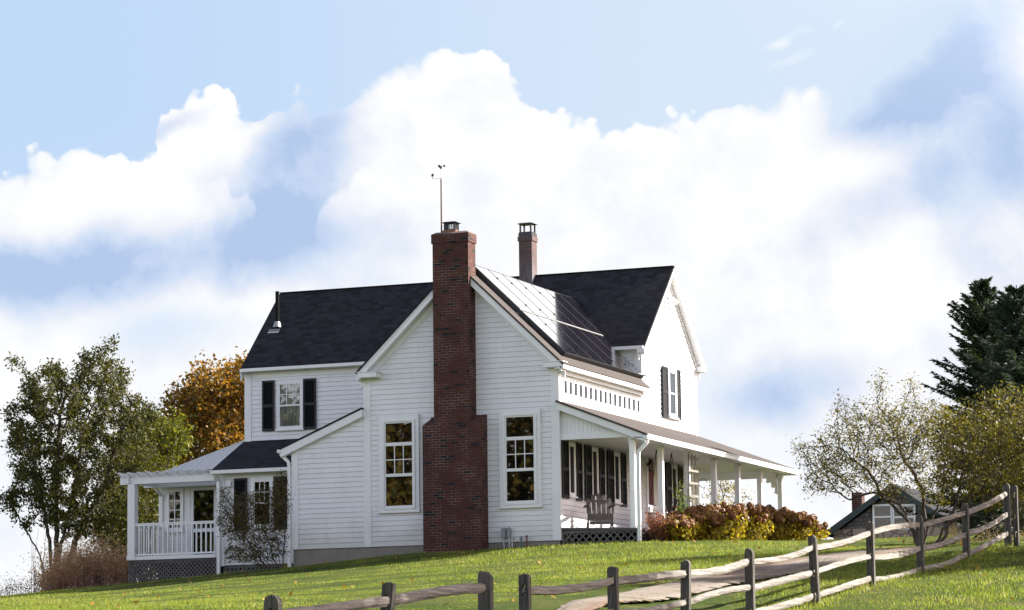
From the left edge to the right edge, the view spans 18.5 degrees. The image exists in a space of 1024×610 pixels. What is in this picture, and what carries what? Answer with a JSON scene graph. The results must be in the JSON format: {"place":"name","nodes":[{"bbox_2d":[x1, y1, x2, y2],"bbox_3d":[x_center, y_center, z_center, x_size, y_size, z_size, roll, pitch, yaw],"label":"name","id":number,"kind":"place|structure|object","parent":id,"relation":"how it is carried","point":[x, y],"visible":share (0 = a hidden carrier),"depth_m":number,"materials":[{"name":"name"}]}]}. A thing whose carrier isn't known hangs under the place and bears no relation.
{"place":"outdoors","nodes":[
{"label":"outdoors","id":0,"kind":"place"},
{"bbox_2d":[0,533,1023,609],"bbox_3d":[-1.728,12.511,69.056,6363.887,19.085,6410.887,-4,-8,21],"label":"ground","id":1,"kind":"structure","parent":0,"point":[548,602],"depth_m":60.63,"materials":[{"name":"green plant"}]},
{"bbox_2d":[0,572,44,595],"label":"weed clump","id":2,"kind":"object","parent":1,"relation":"on","point":[19,590],"visible":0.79,"depth_m":85.78,"materials":[{"name":"brown plant"}]},
{"bbox_2d":[30,511,49,591],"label":"sapling","id":3,"kind":"object","parent":1,"relation":"on","point":[35,567],"visible":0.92,"depth_m":86.27,"materials":[{"name":"plant"}]},
{"bbox_2d":[0,333,163,588],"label":"deciduous tree","id":4,"kind":"object","parent":1,"relation":"on","point":[120,443],"visible":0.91,"depth_m":91.45,"materials":[{"name":"green plant"}]},
{"bbox_2d":[16,523,156,590],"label":"bramble bush","id":5,"kind":"object","parent":1,"relation":"on","point":[78,569],"visible":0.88,"depth_m":86.76,"materials":[{"name":"brown plant"}]},
{"bbox_2d":[85,405,198,580],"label":"deciduous tree","id":6,"kind":"object","parent":1,"relation":"on","point":[168,437],"visible":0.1,"depth_m":97.33,"materials":[{"name":"green plant"}]},
{"bbox_2d":[155,346,247,466],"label":"autumn tree","id":7,"kind":"object","parent":1,"relation":"on","point":[219,421],"visible":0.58,"depth_m":104.74,"materials":[{"name":"orange plant"}]},
{"bbox_2d":[214,469,295,570],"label":"bare shrub","id":8,"kind":"object","parent":1,"relation":"on","point":[243,534],"visible":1,"depth_m":77.55,"materials":[{"name":"brown plant"}]},
{"bbox_2d":[264,571,493,609],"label":"split rail fence","id":9,"kind":"object","parent":1,"relation":"on","point":[392,600],"visible":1,"depth_m":33.29,"materials":[{"name":"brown wood"}]},
{"bbox_2d":[118,221,800,582],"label":"farmhouse","id":10,"kind":"object","parent":1,"relation":"on","point":[462,401],"visible":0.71,"depth_m":79.41,"materials":[{"name":"white wood"}]},
{"bbox_2d":[164,488,184,532],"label":"window","id":11,"kind":"structure","parent":10,"relation":"in","point":[174,496],"depth_m":87.80,"materials":[{"name":"white wood"}]},
{"bbox_2d":[191,486,216,556],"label":"screen door","id":12,"kind":"structure","parent":10,"relation":"in","point":[203,499],"depth_m":87.46,"materials":[{"name":"white"}]},
{"bbox_2d":[250,477,273,529],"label":"window","id":13,"kind":"structure","parent":10,"relation":"in","point":[255,482],"depth_m":84.99,"materials":[{"name":"white"}]},
{"bbox_2d":[275,380,303,430],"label":"window","id":14,"kind":"structure","parent":10,"relation":"in","point":[289,393],"depth_m":86.86,"materials":[{"name":"white"}]},
{"bbox_2d":[378,414,420,513],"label":"window","id":15,"kind":"structure","parent":10,"relation":"in","point":[399,435],"depth_m":78.68,"materials":[{"name":"white"}]},
{"bbox_2d":[431,165,444,231],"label":"wind gauge","id":16,"kind":"object","parent":10,"relation":"on","point":[440,167],"visible":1,"depth_m":78.97,"materials":[{"name":"grey metal"}]},
{"bbox_2d":[501,528,506,547],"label":"utility box","id":17,"kind":"object","parent":10,"relation":"attached to","point":[503,533],"visible":0.89,"depth_m":77.34,"materials":[{"name":"grey metal"}]},
{"bbox_2d":[507,527,510,538],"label":"utility box","id":18,"kind":"object","parent":10,"relation":"attached to","point":[508,531],"visible":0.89,"depth_m":77.29,"materials":[{"name":"grey metal"}]},
{"bbox_2d":[498,408,542,508],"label":"window","id":19,"kind":"structure","parent":10,"relation":"in","point":[520,465],"depth_m":77.48,"materials":[{"name":"white"}]},
{"bbox_2d":[563,379,567,393],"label":"window","id":20,"kind":"structure","parent":10,"relation":"in","point":[565,385],"depth_m":77.82,"materials":[{"name":"white"}]},
{"bbox_2d":[568,381,572,395],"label":"window","id":21,"kind":"structure","parent":10,"relation":"in","point":[570,384],"depth_m":78.17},
{"bbox_2d":[569,442,577,498],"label":"window","id":22,"kind":"structure","parent":10,"relation":"in","point":[572,446],"depth_m":77.81,"materials":[{"name":"white wood"}]},
{"bbox_2d":[573,382,577,396],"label":"window","id":23,"kind":"structure","parent":10,"relation":"in","point":[575,385],"depth_m":78.49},
{"bbox_2d":[578,383,582,397],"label":"window","id":24,"kind":"structure","parent":10,"relation":"in","point":[580,386],"depth_m":78.80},
{"bbox_2d":[583,385,587,399],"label":"window","id":25,"kind":"structure","parent":10,"relation":"in","point":[585,388],"depth_m":79.15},
{"bbox_2d":[588,386,592,400],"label":"window","id":26,"kind":"structure","parent":10,"relation":"in","point":[590,389],"depth_m":79.48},
{"bbox_2d":[592,447,598,499],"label":"window","id":27,"kind":"structure","parent":10,"relation":"in","point":[595,460],"depth_m":79.32,"materials":[{"name":"white wood"}]},
{"bbox_2d":[593,387,597,401],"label":"window","id":28,"kind":"structure","parent":10,"relation":"in","point":[595,390],"depth_m":79.81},
{"bbox_2d":[583,493,615,527],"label":"adirondack chair","id":29,"kind":"object","parent":10,"relation":"on","point":[604,517],"visible":0.98,"depth_m":77.60,"materials":[{"name":"grey wood"}]},
{"bbox_2d":[598,389,602,403],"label":"window","id":30,"kind":"structure","parent":10,"relation":"in","point":[600,394],"depth_m":80.15,"materials":[{"name":"white"}]},
{"bbox_2d":[603,390,607,404],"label":"window","id":31,"kind":"structure","parent":10,"relation":"in","point":[604,391],"depth_m":80.45,"materials":[{"name":"white"}]},
{"bbox_2d":[608,391,611,405],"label":"window","id":32,"kind":"structure","parent":10,"relation":"in","point":[609,393],"depth_m":80.79,"materials":[{"name":"white"}]},
{"bbox_2d":[613,393,616,406],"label":"window","id":33,"kind":"structure","parent":10,"relation":"in","point":[614,394],"depth_m":81.14,"materials":[{"name":"white"}]},
{"bbox_2d":[614,452,622,504],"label":"window","id":34,"kind":"structure","parent":10,"relation":"in","point":[617,471],"depth_m":80.83,"materials":[{"name":"white wood"}]},
{"bbox_2d":[617,394,621,408],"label":"window","id":35,"kind":"structure","parent":10,"relation":"in","point":[619,397],"depth_m":81.46,"materials":[{"name":"white"}]},
{"bbox_2d":[622,395,626,409],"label":"window","id":36,"kind":"structure","parent":10,"relation":"in","point":[623,397],"depth_m":81.78,"materials":[{"name":"white"}]},
{"bbox_2d":[627,397,630,410],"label":"window","id":37,"kind":"structure","parent":10,"relation":"in","point":[628,398],"depth_m":82.14,"materials":[{"name":"white"}]},
{"bbox_2d":[631,398,635,411],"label":"window","id":38,"kind":"structure","parent":10,"relation":"in","point":[633,401],"depth_m":82.46,"materials":[{"name":"white"}]},
{"bbox_2d":[636,399,639,412],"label":"window","id":39,"kind":"structure","parent":10,"relation":"in","point":[637,400],"depth_m":82.78,"materials":[{"name":"white"}]},
{"bbox_2d":[648,458,655,505],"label":"door","id":40,"kind":"structure","parent":10,"relation":"in","point":[650,472],"depth_m":83.31,"materials":[{"name":"red paint"}]},
{"bbox_2d":[647,449,678,520],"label":"porch swing","id":41,"kind":"object","parent":10,"relation":"hanging from","point":[650,506],"visible":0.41,"depth_m":81.11,"materials":[{"name":"white wood"}]},
{"bbox_2d":[645,499,684,529],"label":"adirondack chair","id":42,"kind":"object","parent":10,"relation":"on","point":[670,506],"visible":0.27,"depth_m":80.83,"materials":[{"name":"grey wood"}]},
{"bbox_2d":[668,368,678,419],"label":"window","id":43,"kind":"structure","parent":10,"relation":"in","point":[672,374],"depth_m":85.37,"materials":[{"name":"white"}]},
{"bbox_2d":[672,465,677,508],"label":"window","id":44,"kind":"structure","parent":10,"relation":"in","point":[675,467],"depth_m":85.02,"materials":[{"name":"black"}]},
{"bbox_2d":[688,454,698,506],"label":"ladder trellis","id":45,"kind":"object","parent":10,"relation":"on","point":[692,471],"visible":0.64,"depth_m":80.42,"materials":[{"name":"grey wood"}]},
{"bbox_2d":[19,534,1023,609],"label":"fallen leaves","id":46,"kind":"object","parent":1,"relation":"on","point":[626,564],"visible":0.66,"depth_m":63.31,"materials":[{"name":"brown plant"}]},
{"bbox_2d":[641,507,675,541],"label":"reddish plant","id":47,"kind":"object","parent":1,"relation":"on","point":[653,530],"visible":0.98,"depth_m":76.32,"materials":[{"name":"brown plant"}]},
{"bbox_2d":[658,513,701,540],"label":"hydrangea shrub","id":48,"kind":"object","parent":1,"relation":"on","point":[683,527],"visible":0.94,"depth_m":76.42,"materials":[{"name":"yellow plant"}]},
{"bbox_2d":[672,480,693,512],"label":"green vine","id":49,"kind":"object","parent":1,"relation":"on","point":[679,501],"visible":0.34,"depth_m":79.06,"materials":[{"name":"green plant"}]},
{"bbox_2d":[672,503,727,540],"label":"hydrangea shrub","id":50,"kind":"object","parent":1,"relation":"on","point":[710,520],"visible":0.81,"depth_m":77.62,"materials":[{"name":"brown plant"}]},
{"bbox_2d":[705,501,749,540],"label":"hydrangea shrub","id":51,"kind":"object","parent":1,"relation":"on","point":[732,530],"visible":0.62,"depth_m":79.31,"materials":[{"name":"yellow plant"}]},
{"bbox_2d":[702,480,754,505],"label":"young yellow tree","id":52,"kind":"object","parent":1,"relation":"on","point":[726,490],"visible":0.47,"depth_m":100.00,"materials":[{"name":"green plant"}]},
{"bbox_2d":[734,502,774,540],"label":"hydrangea shrub","id":53,"kind":"object","parent":1,"relation":"on","point":[761,514],"visible":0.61,"depth_m":80.75,"materials":[{"name":"yellow plant"}]},
{"bbox_2d":[518,484,1019,609],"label":"split rail fence","id":54,"kind":"object","parent":1,"relation":"on","point":[612,581],"visible":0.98,"depth_m":49.64,"materials":[{"name":"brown wood"}]},
{"bbox_2d":[751,504,797,539],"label":"hydrangea shrub","id":55,"kind":"object","parent":1,"relation":"on","point":[780,517],"visible":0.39,"depth_m":82.36,"materials":[{"name":"brown plant"}]},
{"bbox_2d":[775,507,817,539],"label":"hydrangea shrub","id":56,"kind":"object","parent":1,"relation":"on","point":[805,520],"visible":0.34,"depth_m":84.04,"materials":[{"name":"yellow plant"}]},
{"bbox_2d":[793,520,830,539],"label":"hydrangea shrub","id":57,"kind":"object","parent":1,"relation":"on","point":[820,532],"visible":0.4,"depth_m":85.20,"materials":[{"name":"yellow plant"}]},
{"bbox_2d":[785,367,963,545],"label":"crab apple tree","id":58,"kind":"object","parent":1,"relation":"on","point":[903,438],"visible":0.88,"depth_m":67.82,"materials":[{"name":"green plant"}]},
{"bbox_2d":[825,484,984,538],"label":"cottage","id":59,"kind":"structure","parent":1,"relation":"on","point":[878,512],"depth_m":111.27,"materials":[{"name":"grey wood"}]},
{"bbox_2d":[872,504,892,528],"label":"window","id":60,"kind":"structure","parent":59,"relation":"in","point":[882,513],"depth_m":111.29,"materials":[{"name":"white"}]},
{"bbox_2d":[892,504,915,529],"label":"window","id":61,"kind":"structure","parent":59,"relation":"in","point":[897,519],"depth_m":110.99,"materials":[{"name":"white"}]},
{"bbox_2d":[937,518,961,542],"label":"dry grass clump","id":62,"kind":"object","parent":1,"relation":"on","point":[951,535],"visible":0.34,"depth_m":69.87,"materials":[{"name":"plant"}]},
{"bbox_2d":[901,276,1016,533],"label":"spruce tree","id":63,"kind":"object","parent":1,"relation":"on","point":[975,317],"visible":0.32,"depth_m":84.39,"materials":[{"name":"green plant"}]},
{"bbox_2d":[911,380,1023,542],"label":"leaning tree","id":64,"kind":"object","parent":1,"relation":"on","point":[975,455],"visible":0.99,"depth_m":65.61,"materials":[{"name":"green plant"}]},
{"bbox_2d":[948,284,1023,532],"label":"spruce tree","id":65,"kind":"object","parent":1,"relation":"on","point":[1009,317],"visible":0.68,"depth_m":80.35,"materials":[{"name":"green plant"}]},
{"bbox_2d":[960,474,1023,539],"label":"shrub","id":66,"kind":"object","parent":1,"relation":"on","point":[988,518],"visible":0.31,"depth_m":73.96,"materials":[{"name":"green plant"}]},
{"bbox_2d":[970,525,1023,541],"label":"dry grass clump","id":67,"kind":"object","parent":1,"relation":"on","point":[988,536],"visible":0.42,"depth_m":69.88,"materials":[{"name":"plant"}]},
{"bbox_2d":[0,0,1023,595],"label":"sky","id":68,"kind":"structure","parent":0,"point":[818,180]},
{"bbox_2d":[557,543,955,609],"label":"gravel path","id":69,"kind":"structure","parent":0,"point":[667,590],"depth_m":54.35,"materials":[{"name":"beige gravel"}]}
]}

